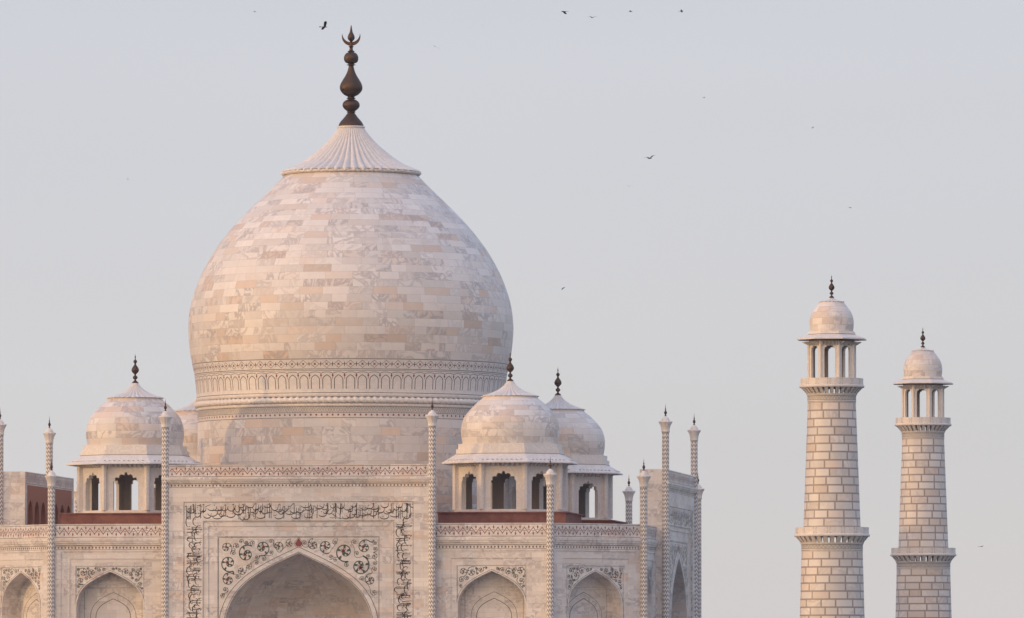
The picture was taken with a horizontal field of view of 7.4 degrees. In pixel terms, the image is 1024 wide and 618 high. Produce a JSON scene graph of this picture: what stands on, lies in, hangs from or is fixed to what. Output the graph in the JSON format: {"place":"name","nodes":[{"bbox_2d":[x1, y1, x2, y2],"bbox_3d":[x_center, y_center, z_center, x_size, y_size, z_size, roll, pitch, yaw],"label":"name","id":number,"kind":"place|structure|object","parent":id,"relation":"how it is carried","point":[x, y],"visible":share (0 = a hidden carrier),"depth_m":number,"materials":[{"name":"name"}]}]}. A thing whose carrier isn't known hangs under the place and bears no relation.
{"place":"outdoors","nodes":[
{"label":"outdoors","id":0,"kind":"place"},
{"bbox_2d":[0,0,1023,617],"label":"sky","id":1,"kind":"structure","parent":0,"point":[135,135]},
{"label":"ground surface","id":2,"kind":"structure","parent":0,"visible":0},
{"bbox_3d":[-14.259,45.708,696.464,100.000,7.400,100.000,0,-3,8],"label":"marble plinth","id":3,"kind":"object","parent":2,"relation":"on","visible":0},
{"bbox_2d":[0,412,6,525],"bbox_3d":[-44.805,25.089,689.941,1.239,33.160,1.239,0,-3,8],"label":"pinnacle","id":4,"kind":"object","parent":3,"relation":"on","point":[2,426],"visible":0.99,"depth_m":690.22,"materials":[{"name":"stone"}]},
{"bbox_2d":[0,471,73,617],"bbox_3d":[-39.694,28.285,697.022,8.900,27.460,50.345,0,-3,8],"label":"side wall","id":5,"kind":"structure","parent":3,"relation":"on","point":[25,505],"depth_m":678.62,"materials":[{"name":"stone"}]},
{"bbox_2d":[0,473,72,617],"bbox_3d":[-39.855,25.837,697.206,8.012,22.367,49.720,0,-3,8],"label":"wall ornament","id":6,"kind":"object","parent":5,"relation":"attached to","point":[39,569],"visible":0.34,"depth_m":676.96,"materials":[{"name":"grey stone"}]},
{"bbox_2d":[43,416,55,474],"bbox_3d":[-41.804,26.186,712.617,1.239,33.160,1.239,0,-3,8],"label":"pinnacle","id":7,"kind":"object","parent":3,"relation":"on","point":[49,434],"visible":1,"depth_m":713.00,"materials":[{"name":"stone"}]},
{"bbox_2d":[44,458,57,617],"bbox_3d":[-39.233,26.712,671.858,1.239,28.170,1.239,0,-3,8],"label":"pinnacle","id":8,"kind":"object","parent":3,"relation":"on","point":[51,476],"visible":1,"depth_m":671.94,"materials":[{"name":"stone"}]},
{"bbox_2d":[74,487,77,512],"bbox_3d":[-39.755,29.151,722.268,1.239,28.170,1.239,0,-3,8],"label":"pinnacle","id":9,"kind":"object","parent":3,"relation":"on","point":[75,500],"visible":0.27,"depth_m":722.55,"materials":[{"name":"stone"}]},
{"bbox_2d":[159,399,171,617],"bbox_3d":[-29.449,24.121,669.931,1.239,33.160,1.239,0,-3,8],"label":"pinnacle","id":10,"kind":"object","parent":3,"relation":"on","point":[165,417],"visible":1,"depth_m":670.03,"materials":[{"name":"stone"}]},
{"bbox_2d":[54,464,641,617],"bbox_3d":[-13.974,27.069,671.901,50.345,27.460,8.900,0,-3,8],"label":"facade wall","id":11,"kind":"structure","parent":3,"relation":"on","point":[298,585],"depth_m":669.30,"materials":[{"name":"stone"}]},
{"bbox_2d":[55,465,639,617],"bbox_3d":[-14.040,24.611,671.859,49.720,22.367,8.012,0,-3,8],"label":"facade ornament","id":12,"kind":"object","parent":11,"relation":"attached to","point":[298,543],"visible":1,"depth_m":668.93,"materials":[{"name":"grey stone"}]},
{"label":"tomb roof","id":13,"kind":"object","parent":11,"relation":"on","visible":0},
{"bbox_2d":[59,355,201,523],"bbox_3d":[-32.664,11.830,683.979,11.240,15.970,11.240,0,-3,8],"label":"domed kiosk","id":14,"kind":"object","parent":13,"relation":"on","point":[122,450],"visible":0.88,"depth_m":680.30,"materials":[{"name":"stone"}]},
{"bbox_2d":[154,397,197,509],"bbox_3d":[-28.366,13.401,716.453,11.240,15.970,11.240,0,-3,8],"label":"domed kiosk","id":15,"kind":"object","parent":13,"relation":"on","point":[188,415],"visible":0.18,"depth_m":712.96,"materials":[{"name":"stone"}]},
{"bbox_2d":[197,418,476,522],"bbox_3d":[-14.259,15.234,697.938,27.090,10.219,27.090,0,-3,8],"label":"dome drum","id":16,"kind":"object","parent":13,"relation":"on","point":[318,441],"visible":0.25,"depth_m":685.90,"materials":[{"name":"beige stone"}]},
{"bbox_2d":[192,358,507,422],"bbox_3d":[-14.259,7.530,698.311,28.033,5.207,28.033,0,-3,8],"label":"drum mouldings","id":17,"kind":"object","parent":16,"relation":"attached to","point":[289,395],"visible":0.73,"depth_m":686.19,"materials":[{"name":"white stone"}]},
{"bbox_2d":[193,358,507,421],"bbox_3d":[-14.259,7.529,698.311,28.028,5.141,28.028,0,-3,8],"label":"carved ornament","id":18,"kind":"object","parent":17,"relation":"attached to","point":[344,363],"visible":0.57,"depth_m":686.21,"materials":[{"name":"grey stone"}]},
{"bbox_2d":[188,171,512,363],"bbox_3d":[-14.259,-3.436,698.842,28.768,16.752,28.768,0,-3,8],"label":"dome","id":19,"kind":"structure","parent":16,"relation":"on","point":[350,264],"depth_m":688.20,"materials":[{"name":"stone"}]},
{"bbox_2d":[280,125,421,175],"bbox_3d":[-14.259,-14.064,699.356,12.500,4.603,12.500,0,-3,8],"label":"dome cap","id":20,"kind":"object","parent":19,"relation":"on","point":[349,148],"visible":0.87,"depth_m":696.30,"materials":[{"name":"stone"}]},
{"bbox_2d":[339,25,363,125],"bbox_3d":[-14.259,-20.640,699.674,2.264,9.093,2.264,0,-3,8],"label":"finial","id":21,"kind":"object","parent":20,"relation":"on","point":[351,87],"visible":1,"depth_m":699.13,"materials":[{"name":"brown metal"}]},
{"bbox_2d":[436,353,582,522],"bbox_3d":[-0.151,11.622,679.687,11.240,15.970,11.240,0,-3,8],"label":"domed kiosk","id":22,"kind":"object","parent":13,"relation":"on","point":[509,428],"visible":0.99,"depth_m":676.18,"materials":[{"name":"stone"}]},
{"bbox_2d":[505,369,626,523],"bbox_3d":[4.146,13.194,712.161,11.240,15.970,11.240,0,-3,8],"label":"domed kiosk","id":23,"kind":"object","parent":13,"relation":"on","point":[581,441],"visible":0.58,"depth_m":709.28,"materials":[{"name":"stone"}]},
{"bbox_2d":[425,400,438,617],"bbox_3d":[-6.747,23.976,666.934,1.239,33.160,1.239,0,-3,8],"label":"pinnacle","id":24,"kind":"object","parent":3,"relation":"on","point":[432,416],"visible":1,"depth_m":667.01,"materials":[{"name":"stone"}]},
{"bbox_2d":[543,459,556,617],"bbox_3d":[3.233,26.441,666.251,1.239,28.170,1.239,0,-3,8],"label":"pinnacle","id":25,"kind":"object","parent":3,"relation":"on","point":[550,475],"visible":1,"depth_m":666.34,"materials":[{"name":"stone"}]},
{"bbox_2d":[622,479,635,523],"bbox_3d":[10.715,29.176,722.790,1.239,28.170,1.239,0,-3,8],"label":"pinnacle","id":26,"kind":"object","parent":3,"relation":"on","point":[628,492],"visible":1,"depth_m":723.05,"materials":[{"name":"stone"}]},
{"bbox_2d":[637,462,650,617],"bbox_3d":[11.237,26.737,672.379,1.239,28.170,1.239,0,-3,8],"label":"pinnacle","id":27,"kind":"object","parent":3,"relation":"on","point":[643,477],"visible":1,"depth_m":672.48,"materials":[{"name":"stone"}]},
{"bbox_2d":[659,404,671,617],"bbox_3d":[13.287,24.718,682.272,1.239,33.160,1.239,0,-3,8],"label":"pinnacle","id":28,"kind":"object","parent":3,"relation":"on","point":[665,422],"visible":1,"depth_m":682.37,"materials":[{"name":"stone"}]},
{"bbox_2d":[640,469,698,617],"bbox_3d":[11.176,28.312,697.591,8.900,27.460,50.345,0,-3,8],"label":"side wall","id":29,"kind":"structure","parent":3,"relation":"on","point":[680,590],"depth_m":689.16,"materials":[{"name":"stone"}]},
{"bbox_2d":[647,471,693,617],"bbox_3d":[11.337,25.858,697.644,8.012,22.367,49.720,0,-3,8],"label":"wall ornament","id":30,"kind":"object","parent":29,"relation":"attached to","point":[671,549],"visible":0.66,"depth_m":694.74,"materials":[{"name":"grey stone"}]},
{"bbox_2d":[687,417,700,617],"bbox_3d":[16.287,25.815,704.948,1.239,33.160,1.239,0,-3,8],"label":"pinnacle","id":31,"kind":"object","parent":3,"relation":"on","point":[694,431],"visible":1,"depth_m":705.18,"materials":[{"name":"stone"}]},
{"bbox_2d":[698,478,703,617],"bbox_3d":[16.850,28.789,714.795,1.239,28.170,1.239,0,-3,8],"label":"pinnacle","id":32,"kind":"object","parent":3,"relation":"on","point":[700,490],"visible":0.5,"depth_m":714.88,"materials":[{"name":"stone"}]},
{"bbox_2d":[794,377,869,617],"bbox_3d":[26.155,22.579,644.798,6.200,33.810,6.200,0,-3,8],"label":"minaret","id":33,"kind":"object","parent":3,"relation":"on","point":[832,582],"visible":1,"depth_m":643.25,"materials":[{"name":"stone"}]},
{"bbox_2d":[796,378,862,550],"bbox_3d":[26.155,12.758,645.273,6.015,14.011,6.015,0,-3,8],"label":"balcony ornament","id":34,"kind":"object","parent":33,"relation":"attached to","point":[830,527],"visible":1,"depth_m":643.55,"materials":[{"name":"grey stone"}]},
{"bbox_2d":[797,275,866,377],"bbox_3d":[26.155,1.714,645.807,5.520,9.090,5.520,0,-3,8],"label":"minaret cupola","id":35,"kind":"object","parent":33,"relation":"on","point":[831,322],"visible":1,"depth_m":644.48,"materials":[{"name":"white stone"}]},
{"bbox_2d":[890,417,956,617],"bbox_3d":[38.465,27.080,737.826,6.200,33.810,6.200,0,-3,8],"label":"minaret","id":36,"kind":"object","parent":3,"relation":"on","point":[923,590],"visible":1,"depth_m":736.31,"materials":[{"name":"stone"}]},
{"bbox_2d":[893,329,952,416],"bbox_3d":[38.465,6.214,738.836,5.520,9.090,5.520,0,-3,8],"label":"minaret cupola","id":37,"kind":"object","parent":36,"relation":"on","point":[923,368],"visible":1,"depth_m":737.49,"materials":[{"name":"white stone"}]},
{"bbox_2d":[895,418,951,566],"bbox_3d":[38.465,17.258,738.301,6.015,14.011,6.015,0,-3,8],"label":"balcony ornament","id":38,"kind":"object","parent":36,"relation":"attached to","point":[907,548],"visible":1,"depth_m":736.59,"materials":[{"name":"grey stone"}]}
]}

